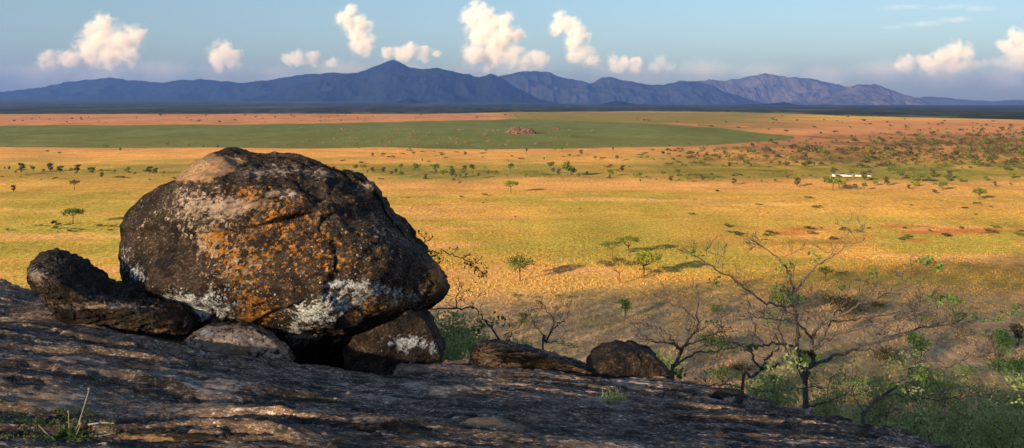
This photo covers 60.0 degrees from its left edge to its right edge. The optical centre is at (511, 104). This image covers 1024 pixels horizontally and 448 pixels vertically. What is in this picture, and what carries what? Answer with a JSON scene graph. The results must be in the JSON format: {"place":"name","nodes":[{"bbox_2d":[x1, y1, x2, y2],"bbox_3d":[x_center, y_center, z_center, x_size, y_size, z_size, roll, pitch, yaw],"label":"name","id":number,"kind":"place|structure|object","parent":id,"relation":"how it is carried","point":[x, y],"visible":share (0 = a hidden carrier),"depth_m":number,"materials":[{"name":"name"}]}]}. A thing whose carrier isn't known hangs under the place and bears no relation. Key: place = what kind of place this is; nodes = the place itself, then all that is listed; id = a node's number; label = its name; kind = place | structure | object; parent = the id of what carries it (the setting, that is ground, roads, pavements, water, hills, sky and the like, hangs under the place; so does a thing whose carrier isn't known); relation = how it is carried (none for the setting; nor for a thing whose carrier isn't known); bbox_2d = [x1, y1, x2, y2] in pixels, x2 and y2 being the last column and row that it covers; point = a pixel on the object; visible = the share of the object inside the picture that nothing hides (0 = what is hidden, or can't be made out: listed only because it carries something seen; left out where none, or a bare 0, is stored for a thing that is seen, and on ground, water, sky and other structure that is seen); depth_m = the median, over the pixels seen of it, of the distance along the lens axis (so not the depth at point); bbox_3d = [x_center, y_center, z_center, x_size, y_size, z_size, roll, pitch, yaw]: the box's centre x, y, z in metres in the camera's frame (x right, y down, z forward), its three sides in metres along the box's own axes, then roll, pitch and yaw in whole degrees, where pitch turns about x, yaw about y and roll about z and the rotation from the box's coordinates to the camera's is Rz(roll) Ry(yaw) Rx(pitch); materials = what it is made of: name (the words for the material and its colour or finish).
{"place":"outdoors","nodes":[
{"label":"outdoors","id":0,"kind":"place"},
{"bbox_2d":[0,72,343,100],"bbox_3d":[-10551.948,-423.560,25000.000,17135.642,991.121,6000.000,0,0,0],"label":"mountains","id":1,"kind":"structure","parent":0,"point":[109,88],"depth_m":24260.45,"materials":[{"name":"blue stone"}]},
{"bbox_2d":[235,60,554,103],"bbox_3d":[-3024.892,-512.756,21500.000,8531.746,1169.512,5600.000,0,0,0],"label":"mountains","id":2,"kind":"structure","parent":0,"point":[392,81],"depth_m":20493.19,"materials":[{"name":"blue stone"}]},
{"bbox_2d":[394,98,424,103],"bbox_3d":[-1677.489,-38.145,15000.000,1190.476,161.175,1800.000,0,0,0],"label":"hills","id":3,"kind":"structure","parent":0,"point":[410,101],"depth_m":14786.43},
{"bbox_2d":[0,111,1023,446],"bbox_3d":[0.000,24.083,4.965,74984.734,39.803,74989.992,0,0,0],"label":"ground","id":4,"kind":"structure","parent":0,"point":[38,141],"depth_m":362.08,"materials":[{"name":"yellow plant"}]},
{"bbox_2d":[18,163,25,170],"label":"plain tree","id":5,"kind":"object","parent":4,"relation":"on","point":[22,166],"visible":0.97,"depth_m":561.40,"materials":[{"name":"green plant"}]},
{"bbox_2d":[46,163,52,170],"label":"plain tree","id":6,"kind":"object","parent":4,"relation":"on","point":[49,166],"visible":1,"depth_m":548.80,"materials":[{"name":"green plant"}]},
{"bbox_2d":[60,207,85,223],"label":"acacia tree","id":7,"kind":"object","parent":4,"relation":"on","point":[71,210],"visible":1,"depth_m":314.06,"materials":[{"name":"green plant"}]},
{"bbox_2d":[69,179,80,189],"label":"acacia tree","id":8,"kind":"object","parent":4,"relation":"on","point":[74,181],"visible":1,"depth_m":434.93,"materials":[{"name":"green plant"}]},
{"bbox_2d":[74,164,80,172],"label":"plain tree","id":9,"kind":"object","parent":4,"relation":"on","point":[77,167],"visible":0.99,"depth_m":540.60,"materials":[{"name":"green plant"}]},
{"bbox_2d":[145,166,152,173],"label":"plain tree","id":10,"kind":"object","parent":4,"relation":"on","point":[149,169],"visible":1,"depth_m":538.03,"materials":[{"name":"green plant"}]},
{"bbox_2d":[412,163,420,172],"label":"plain tree","id":11,"kind":"object","parent":4,"relation":"on","point":[415,166],"visible":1,"depth_m":544.67,"materials":[{"name":"green plant"}]},
{"bbox_2d":[431,163,439,173],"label":"plain tree","id":12,"kind":"object","parent":4,"relation":"on","point":[435,166],"visible":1,"depth_m":536.68,"materials":[{"name":"green plant"}]},
{"bbox_2d":[416,230,487,282],"bbox_3d":[-0.939,3.637,10.821,1.289,4.218,0.389,0,0,0],"label":"bare tree","id":13,"kind":"object","parent":4,"relation":"on","point":[469,264],"visible":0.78,"depth_m":10.79,"materials":[{"name":"brown plant"}]},
{"bbox_2d":[449,168,454,177],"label":"plain tree","id":14,"kind":"object","parent":4,"relation":"on","point":[452,170],"visible":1,"depth_m":507.17,"materials":[{"name":"green plant"}]},
{"bbox_2d":[441,331,476,360],"bbox_3d":[-0.916,4.175,11.009,1.092,2.959,1.199,0,0,0],"label":"leafy bush","id":15,"kind":"object","parent":4,"relation":"on","point":[452,352],"visible":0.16,"depth_m":10.69,"materials":[{"name":"green plant"}]},
{"bbox_2d":[434,305,495,357],"bbox_3d":[-0.732,4.426,11.958,1.472,3.444,1.226,0,0,-39],"label":"leafy bush","id":16,"kind":"object","parent":4,"relation":"on","point":[454,330],"visible":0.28,"depth_m":11.88,"materials":[{"name":"green plant"}]},
{"bbox_2d":[468,164,475,172],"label":"plain tree","id":17,"kind":"object","parent":4,"relation":"on","point":[471,166],"visible":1,"depth_m":551.15,"materials":[{"name":"green plant"}]},
{"bbox_2d":[0,279,955,447],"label":"rock ground","id":18,"kind":"structure","parent":4,"relation":"on","point":[49,362],"depth_m":5.81,"materials":[{"name":"grey stone"}]},
{"bbox_2d":[0,403,118,444],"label":"moss","id":19,"kind":"object","parent":18,"relation":"on","point":[36,422],"visible":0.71,"depth_m":4.70,"materials":[{"name":"plant"}]},
{"bbox_2d":[38,388,90,439],"bbox_3d":[-2.314,1.634,4.623,0.278,0.298,0.156,0,0,0],"label":"dry stalk plant","id":20,"kind":"object","parent":18,"relation":"on","point":[63,433],"visible":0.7,"depth_m":4.61,"materials":[{"name":"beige plant"}]},
{"bbox_2d":[89,433,111,436],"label":"twig","id":21,"kind":"object","parent":18,"relation":"on","point":[100,435],"visible":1,"depth_m":4.59,"materials":[{"name":"beige wood"}]},
{"bbox_2d":[88,422,113,425],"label":"twig","id":22,"kind":"object","parent":18,"relation":"on","point":[99,423],"visible":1,"depth_m":4.65,"materials":[{"name":"beige wood"}]},
{"bbox_2d":[27,248,193,341],"bbox_3d":[-3.774,1.887,8.304,1.606,0.996,0.872,0,0,0],"label":"tilted rock","id":23,"kind":"object","parent":18,"relation":"on","point":[67,287],"visible":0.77,"depth_m":8.13,"materials":[{"name":"stone"}]},
{"bbox_2d":[184,321,296,361],"bbox_3d":[-2.490,2.214,8.223,0.963,0.371,0.570,0,0,0],"label":"wedge rock","id":24,"kind":"object","parent":18,"relation":"on","point":[252,339],"visible":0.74,"depth_m":8.06,"materials":[{"name":"grey stone"}]},
{"bbox_2d":[194,328,343,369],"bbox_3d":[-2.495,2.687,10.012,2.663,0.877,1.241,0,0,0],"label":"cavity rock","id":25,"kind":"object","parent":18,"relation":"on","point":[333,358],"visible":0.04,"depth_m":9.47,"materials":[{"name":"black stone"}]},
{"bbox_2d":[114,412,433,442],"bbox_3d":[-1.225,1.884,4.627,1.730,0.500,0.458,0,0,0],"label":"front ledge","id":26,"kind":"object","parent":18,"relation":"on","point":[371,423],"visible":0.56,"depth_m":4.59,"materials":[{"name":"stone"}]},
{"bbox_2d":[342,306,445,374],"bbox_3d":[-1.205,2.414,8.998,1.031,0.731,0.971,0,0,0],"label":"prop rock","id":27,"kind":"object","parent":18,"relation":"on","point":[392,342],"visible":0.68,"depth_m":8.67,"materials":[{"name":"stone"}]},
{"bbox_2d":[118,147,450,352],"bbox_3d":[-2.357,1.511,9.300,3.418,2.137,2.361,0,0,0],"label":"boulder","id":28,"kind":"object","parent":27,"relation":"on","point":[294,252],"visible":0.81,"depth_m":8.47,"materials":[{"name":"brown stone"}]},
{"bbox_2d":[460,417,526,430],"bbox_3d":[-0.112,1.771,4.557,0.483,0.222,0.527,0,0,0],"label":"flat rock","id":29,"kind":"object","parent":18,"relation":"on","point":[493,422],"visible":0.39,"depth_m":4.66,"materials":[{"name":"grey stone"}]},
{"bbox_2d":[469,339,597,376],"bbox_3d":[0.253,2.536,8.463,1.323,0.672,0.812,0,0,0],"label":"ledge rock","id":30,"kind":"object","parent":18,"relation":"on","point":[494,353],"visible":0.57,"depth_m":8.20,"materials":[{"name":"brown stone"}]},
{"bbox_2d":[600,386,632,403],"bbox_3d":[0.770,2.161,6.590,0.246,0.146,0.256,0,0,0],"label":"grass tuft","id":31,"kind":"object","parent":18,"relation":"on","point":[615,397],"visible":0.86,"depth_m":6.58,"materials":[{"name":"green plant"}]},
{"bbox_2d":[586,340,674,379],"bbox_3d":[1.149,2.533,8.591,0.881,0.447,0.860,0,0,0],"label":"dome rock","id":32,"kind":"object","parent":18,"relation":"on","point":[620,359],"visible":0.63,"depth_m":8.37,"materials":[{"name":"stone"}]},
{"bbox_2d":[708,387,747,403],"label":"block rock","id":33,"kind":"object","parent":18,"relation":"on","point":[738,395],"visible":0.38,"depth_m":7.48,"materials":[{"name":"grey stone"}]},
{"bbox_2d":[429,279,528,340],"bbox_3d":[-0.530,4.125,11.456,1.468,3.813,0.614,0,0,-21],"label":"bare tree","id":34,"kind":"object","parent":4,"relation":"on","point":[486,322],"visible":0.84,"depth_m":11.49,"materials":[{"name":"brown plant"}]},
{"bbox_2d":[507,163,513,171],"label":"plain tree","id":35,"kind":"object","parent":4,"relation":"on","point":[511,165],"visible":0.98,"depth_m":547.12,"materials":[{"name":"green plant"}]},
{"bbox_2d":[504,180,518,192],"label":"acacia tree","id":36,"kind":"object","parent":4,"relation":"on","point":[508,182],"visible":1,"depth_m":422.44,"materials":[{"name":"green plant"}]},
{"bbox_2d":[0,99,1023,119],"bbox_3d":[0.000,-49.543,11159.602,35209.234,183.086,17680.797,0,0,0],"label":"woods","id":37,"kind":"object","parent":4,"relation":"on","point":[27,106],"visible":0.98,"depth_m":7184.60,"materials":[{"name":"plant"}]},
{"bbox_2d":[504,253,534,280],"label":"acacia tree","id":38,"kind":"object","parent":4,"relation":"on","point":[516,261],"visible":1,"depth_m":211.35,"materials":[{"name":"green plant"}]},
{"bbox_2d":[504,126,535,133],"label":"rock outcrop","id":39,"kind":"object","parent":4,"relation":"on","point":[517,130],"visible":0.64,"depth_m":1302.83,"materials":[{"name":"brown stone"}]},
{"bbox_2d":[501,334,539,345],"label":"leafy bush","id":40,"kind":"object","parent":4,"relation":"on","point":[523,340],"visible":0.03,"depth_m":13.38,"materials":[{"name":"green plant"}]},
{"bbox_2d":[515,311,539,325],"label":"shaded bush","id":41,"kind":"object","parent":4,"relation":"on","point":[526,316],"visible":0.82,"depth_m":169.51,"materials":[{"name":"green plant"}]},
{"bbox_2d":[519,298,577,348],"bbox_3d":[0.583,5.160,13.983,0.951,4.216,0.592,0,0,-6],"label":"bare tree","id":42,"kind":"object","parent":4,"relation":"on","point":[544,339],"visible":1,"depth_m":13.99,"materials":[{"name":"brown plant"}]},
{"bbox_2d":[561,161,576,175],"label":"shade tree","id":43,"kind":"object","parent":4,"relation":"on","point":[566,166],"visible":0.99,"depth_m":520.39,"materials":[{"name":"green plant"}]},
{"bbox_2d":[598,240,622,256],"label":"acacia tree","id":44,"kind":"object","parent":4,"relation":"on","point":[614,242],"visible":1,"depth_m":243.10,"materials":[{"name":"green plant"}]},
{"bbox_2d":[596,257,636,283],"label":"acacia tree","id":45,"kind":"object","parent":4,"relation":"on","point":[607,262],"visible":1,"depth_m":207.33,"materials":[{"name":"green plant"}]},
{"bbox_2d":[616,298,632,318],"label":"shaded bush","id":46,"kind":"object","parent":4,"relation":"on","point":[625,303],"visible":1,"depth_m":174.91,"materials":[{"name":"green plant"}]},
{"bbox_2d":[617,236,640,255],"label":"acacia tree","id":47,"kind":"object","parent":4,"relation":"on","point":[634,240],"visible":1,"depth_m":244.78,"materials":[{"name":"green plant"}]},
{"bbox_2d":[633,250,663,278],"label":"acacia tree","id":48,"kind":"object","parent":4,"relation":"on","point":[645,257],"visible":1,"depth_m":214.07,"materials":[{"name":"green plant"}]},
{"bbox_2d":[653,348,687,370],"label":"shaded bush","id":49,"kind":"object","parent":4,"relation":"on","point":[666,360],"visible":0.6,"depth_m":136.46,"materials":[{"name":"green plant"}]},
{"bbox_2d":[624,280,739,379],"bbox_3d":[2.359,4.370,12.129,1.501,3.980,1.580,0,0,16],"label":"bare tree","id":50,"kind":"object","parent":4,"relation":"on","point":[676,364],"visible":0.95,"depth_m":11.99,"materials":[{"name":"grey plant"}]},
{"bbox_2d":[707,303,722,314],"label":"shaded bush","id":51,"kind":"object","parent":4,"relation":"on","point":[717,306],"visible":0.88,"depth_m":177.71,"materials":[{"name":"green plant"}]},
{"bbox_2d":[692,333,739,356],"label":"shaded bush","id":52,"kind":"object","parent":4,"relation":"on","point":[714,340],"visible":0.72,"depth_m":147.41,"materials":[{"name":"green plant"}]},
{"bbox_2d":[704,364,741,382],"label":"shaded bush","id":53,"kind":"object","parent":4,"relation":"on","point":[722,368],"visible":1,"depth_m":133.54,"materials":[{"name":"green plant"}]},
{"bbox_2d":[729,231,741,234],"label":"bush","id":54,"kind":"object","parent":4,"relation":"on","point":[737,232],"visible":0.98,"depth_m":286.64,"materials":[{"name":"green plant"}]},
{"bbox_2d":[726,362,756,373],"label":"shaded bush","id":55,"kind":"object","parent":4,"relation":"on","point":[735,366],"visible":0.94,"depth_m":137.95,"materials":[{"name":"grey plant"}]},
{"bbox_2d":[740,372,777,396],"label":"shaded bush","id":56,"kind":"object","parent":4,"relation":"on","point":[762,383],"visible":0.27,"depth_m":125.53,"materials":[{"name":"green plant"}]},
{"bbox_2d":[700,305,825,394],"bbox_3d":[2.986,4.237,10.891,1.456,3.435,0.801,0,0,0],"label":"bare tree","id":57,"kind":"object","parent":4,"relation":"on","point":[756,372],"visible":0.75,"depth_m":10.98,"materials":[{"name":"grey plant"}]},
{"bbox_2d":[713,344,813,407],"bbox_3d":[2.881,4.120,10.162,1.154,2.654,1.051,0,0,45],"label":"leafy bush","id":58,"kind":"object","parent":4,"relation":"on","point":[773,397],"visible":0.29,"depth_m":10.19,"materials":[{"name":"green plant"}]},
{"bbox_2d":[762,310,788,329],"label":"shaded bush","id":59,"kind":"object","parent":4,"relation":"on","point":[773,320],"visible":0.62,"depth_m":166.33,"materials":[{"name":"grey plant"}]},
{"bbox_2d":[766,282,807,313],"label":"shaded bush","id":60,"kind":"object","parent":4,"relation":"on","point":[783,298],"visible":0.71,"depth_m":178.16,"materials":[{"name":"green plant"}]},
{"bbox_2d":[794,177,800,186],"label":"plain tree","id":61,"kind":"object","parent":4,"relation":"on","point":[797,179],"visible":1,"depth_m":457.63,"materials":[{"name":"green plant"}]},
{"bbox_2d":[786,348,827,366],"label":"shaded bush","id":62,"kind":"object","parent":4,"relation":"on","point":[805,359],"visible":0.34,"depth_m":136.58,"materials":[{"name":"green plant"}]},
{"bbox_2d":[800,161,814,165],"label":"scrub bush","id":63,"kind":"object","parent":4,"relation":"on","point":[807,163],"visible":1,"depth_m":601.89,"materials":[{"name":"green plant"}]},
{"bbox_2d":[791,365,854,420],"bbox_3d":[4.769,5.539,13.507,1.055,3.189,1.381,0,0,0],"label":"leafy bush","id":64,"kind":"object","parent":4,"relation":"on","point":[830,408],"visible":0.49,"depth_m":13.42,"materials":[{"name":"green plant"}]},
{"bbox_2d":[818,266,836,281],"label":"acacia tree","id":65,"kind":"object","parent":4,"relation":"on","point":[826,268],"visible":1,"depth_m":210.63,"materials":[{"name":"green plant"}]},
{"bbox_2d":[636,126,1023,170],"bbox_3d":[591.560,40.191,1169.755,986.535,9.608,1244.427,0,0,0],"label":"scrub thicket","id":66,"kind":"object","parent":4,"relation":"on","point":[932,151],"visible":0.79,"depth_m":807.46,"materials":[{"name":"green plant"}]},
{"bbox_2d":[822,175,842,190],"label":"plain tree","id":67,"kind":"object","parent":4,"relation":"on","point":[831,179],"visible":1,"depth_m":433.02,"materials":[{"name":"green plant"}]},
{"bbox_2d":[654,207,1021,408],"bbox_3d":[4.867,4.099,12.517,6.097,5.354,2.930,0,0,0],"label":"bare tree","id":68,"kind":"object","parent":4,"relation":"on","point":[804,375],"visible":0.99,"depth_m":12.45,"materials":[{"name":"grey plant"}]},
{"bbox_2d":[832,174,850,175],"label":"shed","id":69,"kind":"structure","parent":4,"relation":"on","point":[842,174],"depth_m":519.96,"materials":[{"name":"beige metal"}]},
{"bbox_2d":[810,292,879,315],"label":"shaded bush","id":70,"kind":"object","parent":4,"relation":"on","point":[836,299],"visible":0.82,"depth_m":175.30,"materials":[{"name":"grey plant"}]},
{"bbox_2d":[832,377,874,396],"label":"shaded bush","id":71,"kind":"object","parent":4,"relation":"on","point":[856,384],"visible":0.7,"depth_m":126.35,"materials":[{"name":"green plant"}]},
{"bbox_2d":[860,171,867,179],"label":"plain tree","id":72,"kind":"object","parent":4,"relation":"on","point":[864,175],"visible":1,"depth_m":486.37,"materials":[{"name":"green plant"}]},
{"bbox_2d":[868,300,889,311],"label":"shaded bush","id":73,"kind":"object","parent":4,"relation":"on","point":[878,304],"visible":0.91,"depth_m":179.09,"materials":[{"name":"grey plant"}]},
{"bbox_2d":[883,177,889,184],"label":"bushy tree","id":74,"kind":"object","parent":4,"relation":"on","point":[885,179],"visible":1,"depth_m":463.31,"materials":[{"name":"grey plant"}]},
{"bbox_2d":[842,352,931,438],"bbox_3d":[5.256,5.159,12.597,1.419,3.316,1.382,0,0,0],"label":"leafy bush","id":75,"kind":"object","parent":4,"relation":"on","point":[879,405],"visible":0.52,"depth_m":12.53,"materials":[{"name":"green plant"}]},
{"bbox_2d":[869,344,909,366],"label":"shaded bush","id":76,"kind":"object","parent":4,"relation":"on","point":[882,356],"visible":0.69,"depth_m":142.94,"materials":[{"name":"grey plant"}]},
{"bbox_2d":[866,380,918,409],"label":"shaded bush","id":77,"kind":"object","parent":4,"relation":"on","point":[892,384],"visible":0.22,"depth_m":122.81,"materials":[{"name":"green plant"}]},
{"bbox_2d":[896,169,905,178],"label":"bushy tree","id":78,"kind":"object","parent":4,"relation":"on","point":[899,173],"visible":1,"depth_m":499.73,"materials":[{"name":"green plant"}]},
{"bbox_2d":[909,180,920,184],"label":"yellow bush","id":79,"kind":"object","parent":4,"relation":"on","point":[914,182],"visible":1,"depth_m":458.71,"materials":[{"name":"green plant"}]},
{"bbox_2d":[905,329,931,364],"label":"shaded bush","id":80,"kind":"object","parent":4,"relation":"on","point":[919,343],"visible":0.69,"depth_m":142.53,"materials":[{"name":"green plant"}]},
{"bbox_2d":[872,360,968,436],"bbox_3d":[7.365,6.758,15.866,1.705,4.345,1.567,0,0,0],"label":"leafy bush","id":81,"kind":"object","parent":4,"relation":"on","point":[944,375],"visible":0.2,"depth_m":15.87,"materials":[{"name":"green plant"}]},
{"bbox_2d":[909,172,932,181],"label":"shade tree","id":82,"kind":"object","parent":4,"relation":"on","point":[913,176],"visible":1,"depth_m":486.85,"materials":[{"name":"green plant"}]},
{"bbox_2d":[837,325,1006,428],"bbox_3d":[5.208,4.456,11.141,2.279,3.407,1.172,0,0,0],"label":"bare tree","id":83,"kind":"object","parent":4,"relation":"on","point":[873,403],"visible":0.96,"depth_m":11.00,"materials":[{"name":"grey plant"}]},
{"bbox_2d":[859,377,986,447],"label":"leafy bush","id":84,"kind":"object","parent":4,"relation":"on","point":[916,426],"visible":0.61,"depth_m":8.62,"materials":[{"name":"green plant"}]},
{"bbox_2d":[932,181,948,190],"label":"acacia tree","id":85,"kind":"object","parent":4,"relation":"on","point":[940,183],"visible":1,"depth_m":437.58,"materials":[{"name":"green plant"}]},
{"bbox_2d":[911,375,971,398],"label":"shaded bush","id":86,"kind":"object","parent":4,"relation":"on","point":[947,387],"visible":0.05,"depth_m":124.75,"materials":[{"name":"green plant"}]},
{"bbox_2d":[947,170,953,177],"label":"plain tree","id":87,"kind":"object","parent":4,"relation":"on","point":[950,174],"visible":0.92,"depth_m":502.66,"materials":[{"name":"green plant"}]},
{"bbox_2d":[884,342,1023,447],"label":"leafy bush","id":88,"kind":"object","parent":4,"relation":"on","point":[937,381],"visible":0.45,"depth_m":12.07,"materials":[{"name":"green plant"}]},
{"bbox_2d":[947,362,985,377],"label":"shaded bush","id":89,"kind":"object","parent":4,"relation":"on","point":[963,368],"visible":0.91,"depth_m":136.13,"materials":[{"name":"green plant"}]},
{"bbox_2d":[928,371,1023,447],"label":"leafy bush","id":90,"kind":"object","parent":4,"relation":"on","point":[1020,386],"visible":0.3,"depth_m":11.47,"materials":[{"name":"green plant"}]},
{"bbox_2d":[971,187,987,199],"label":"plain tree","id":91,"kind":"object","parent":4,"relation":"on","point":[979,191],"visible":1,"depth_m":393.26,"materials":[{"name":"green plant"}]},
{"bbox_2d":[952,395,1023,447],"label":"leafy bush","id":92,"kind":"object","parent":4,"relation":"on","point":[997,438],"visible":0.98,"depth_m":8.58,"materials":[{"name":"green plant"}]},
{"bbox_2d":[981,328,1018,358],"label":"shaded bush","id":93,"kind":"object","parent":4,"relation":"on","point":[1002,339],"visible":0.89,"depth_m":146.66,"materials":[{"name":"green plant"}]},
{"bbox_2d":[983,355,1023,383],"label":"shaded bush","id":94,"kind":"object","parent":4,"relation":"on","point":[1010,368],"visible":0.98,"depth_m":132.66,"materials":[{"name":"green plant"}]},
{"bbox_2d":[1007,171,1016,178],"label":"plain tree","id":95,"kind":"object","parent":4,"relation":"on","point":[1013,173],"visible":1,"depth_m":502.42,"materials":[{"name":"green plant"}]},
{"bbox_2d":[1009,321,1023,345],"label":"shaded bush","id":96,"kind":"object","parent":4,"relation":"on","point":[1014,329],"visible":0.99,"depth_m":155.29,"materials":[{"name":"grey plant"}]},
{"bbox_2d":[0,0,1023,100],"label":"sky","id":97,"kind":"structure","parent":0,"point":[955,49],"materials":[{"name":"blue"}]},
{"bbox_2d":[600,101,644,105],"bbox_3d":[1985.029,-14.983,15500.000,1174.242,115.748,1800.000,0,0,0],"label":"hills","id":98,"kind":"structure","parent":0,"point":[617,103],"depth_m":15297.79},
{"bbox_2d":[498,71,764,104],"bbox_3d":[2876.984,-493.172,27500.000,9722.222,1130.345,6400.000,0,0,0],"label":"mountains","id":99,"kind":"structure","parent":0,"point":[550,87],"depth_m":26048.61,"materials":[{"name":"blue stone"}]},
{"bbox_2d":[743,102,795,104],"bbox_3d":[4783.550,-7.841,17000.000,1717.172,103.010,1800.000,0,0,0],"label":"hills","id":100,"kind":"structure","parent":0,"point":[783,103],"depth_m":16834.68,"materials":[{"name":"blue"}]},
{"bbox_2d":[696,73,847,103],"bbox_3d":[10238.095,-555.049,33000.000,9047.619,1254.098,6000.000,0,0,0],"label":"mountains","id":101,"kind":"structure","parent":0,"point":[765,88],"depth_m":32310.57,"materials":[{"name":"blue stone"}]},
{"bbox_2d":[796,84,937,104],"bbox_3d":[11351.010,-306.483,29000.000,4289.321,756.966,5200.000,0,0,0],"label":"mountains","id":102,"kind":"structure","parent":0,"point":[867,94],"depth_m":27936.06,"materials":[{"name":"blue stone"}]},
{"bbox_2d":[914,96,1023,104],"bbox_3d":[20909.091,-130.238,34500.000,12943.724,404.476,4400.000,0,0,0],"label":"mountains","id":103,"kind":"structure","parent":0,"point":[942,101],"depth_m":33788.25,"materials":[{"name":"blue stone"}]}
]}

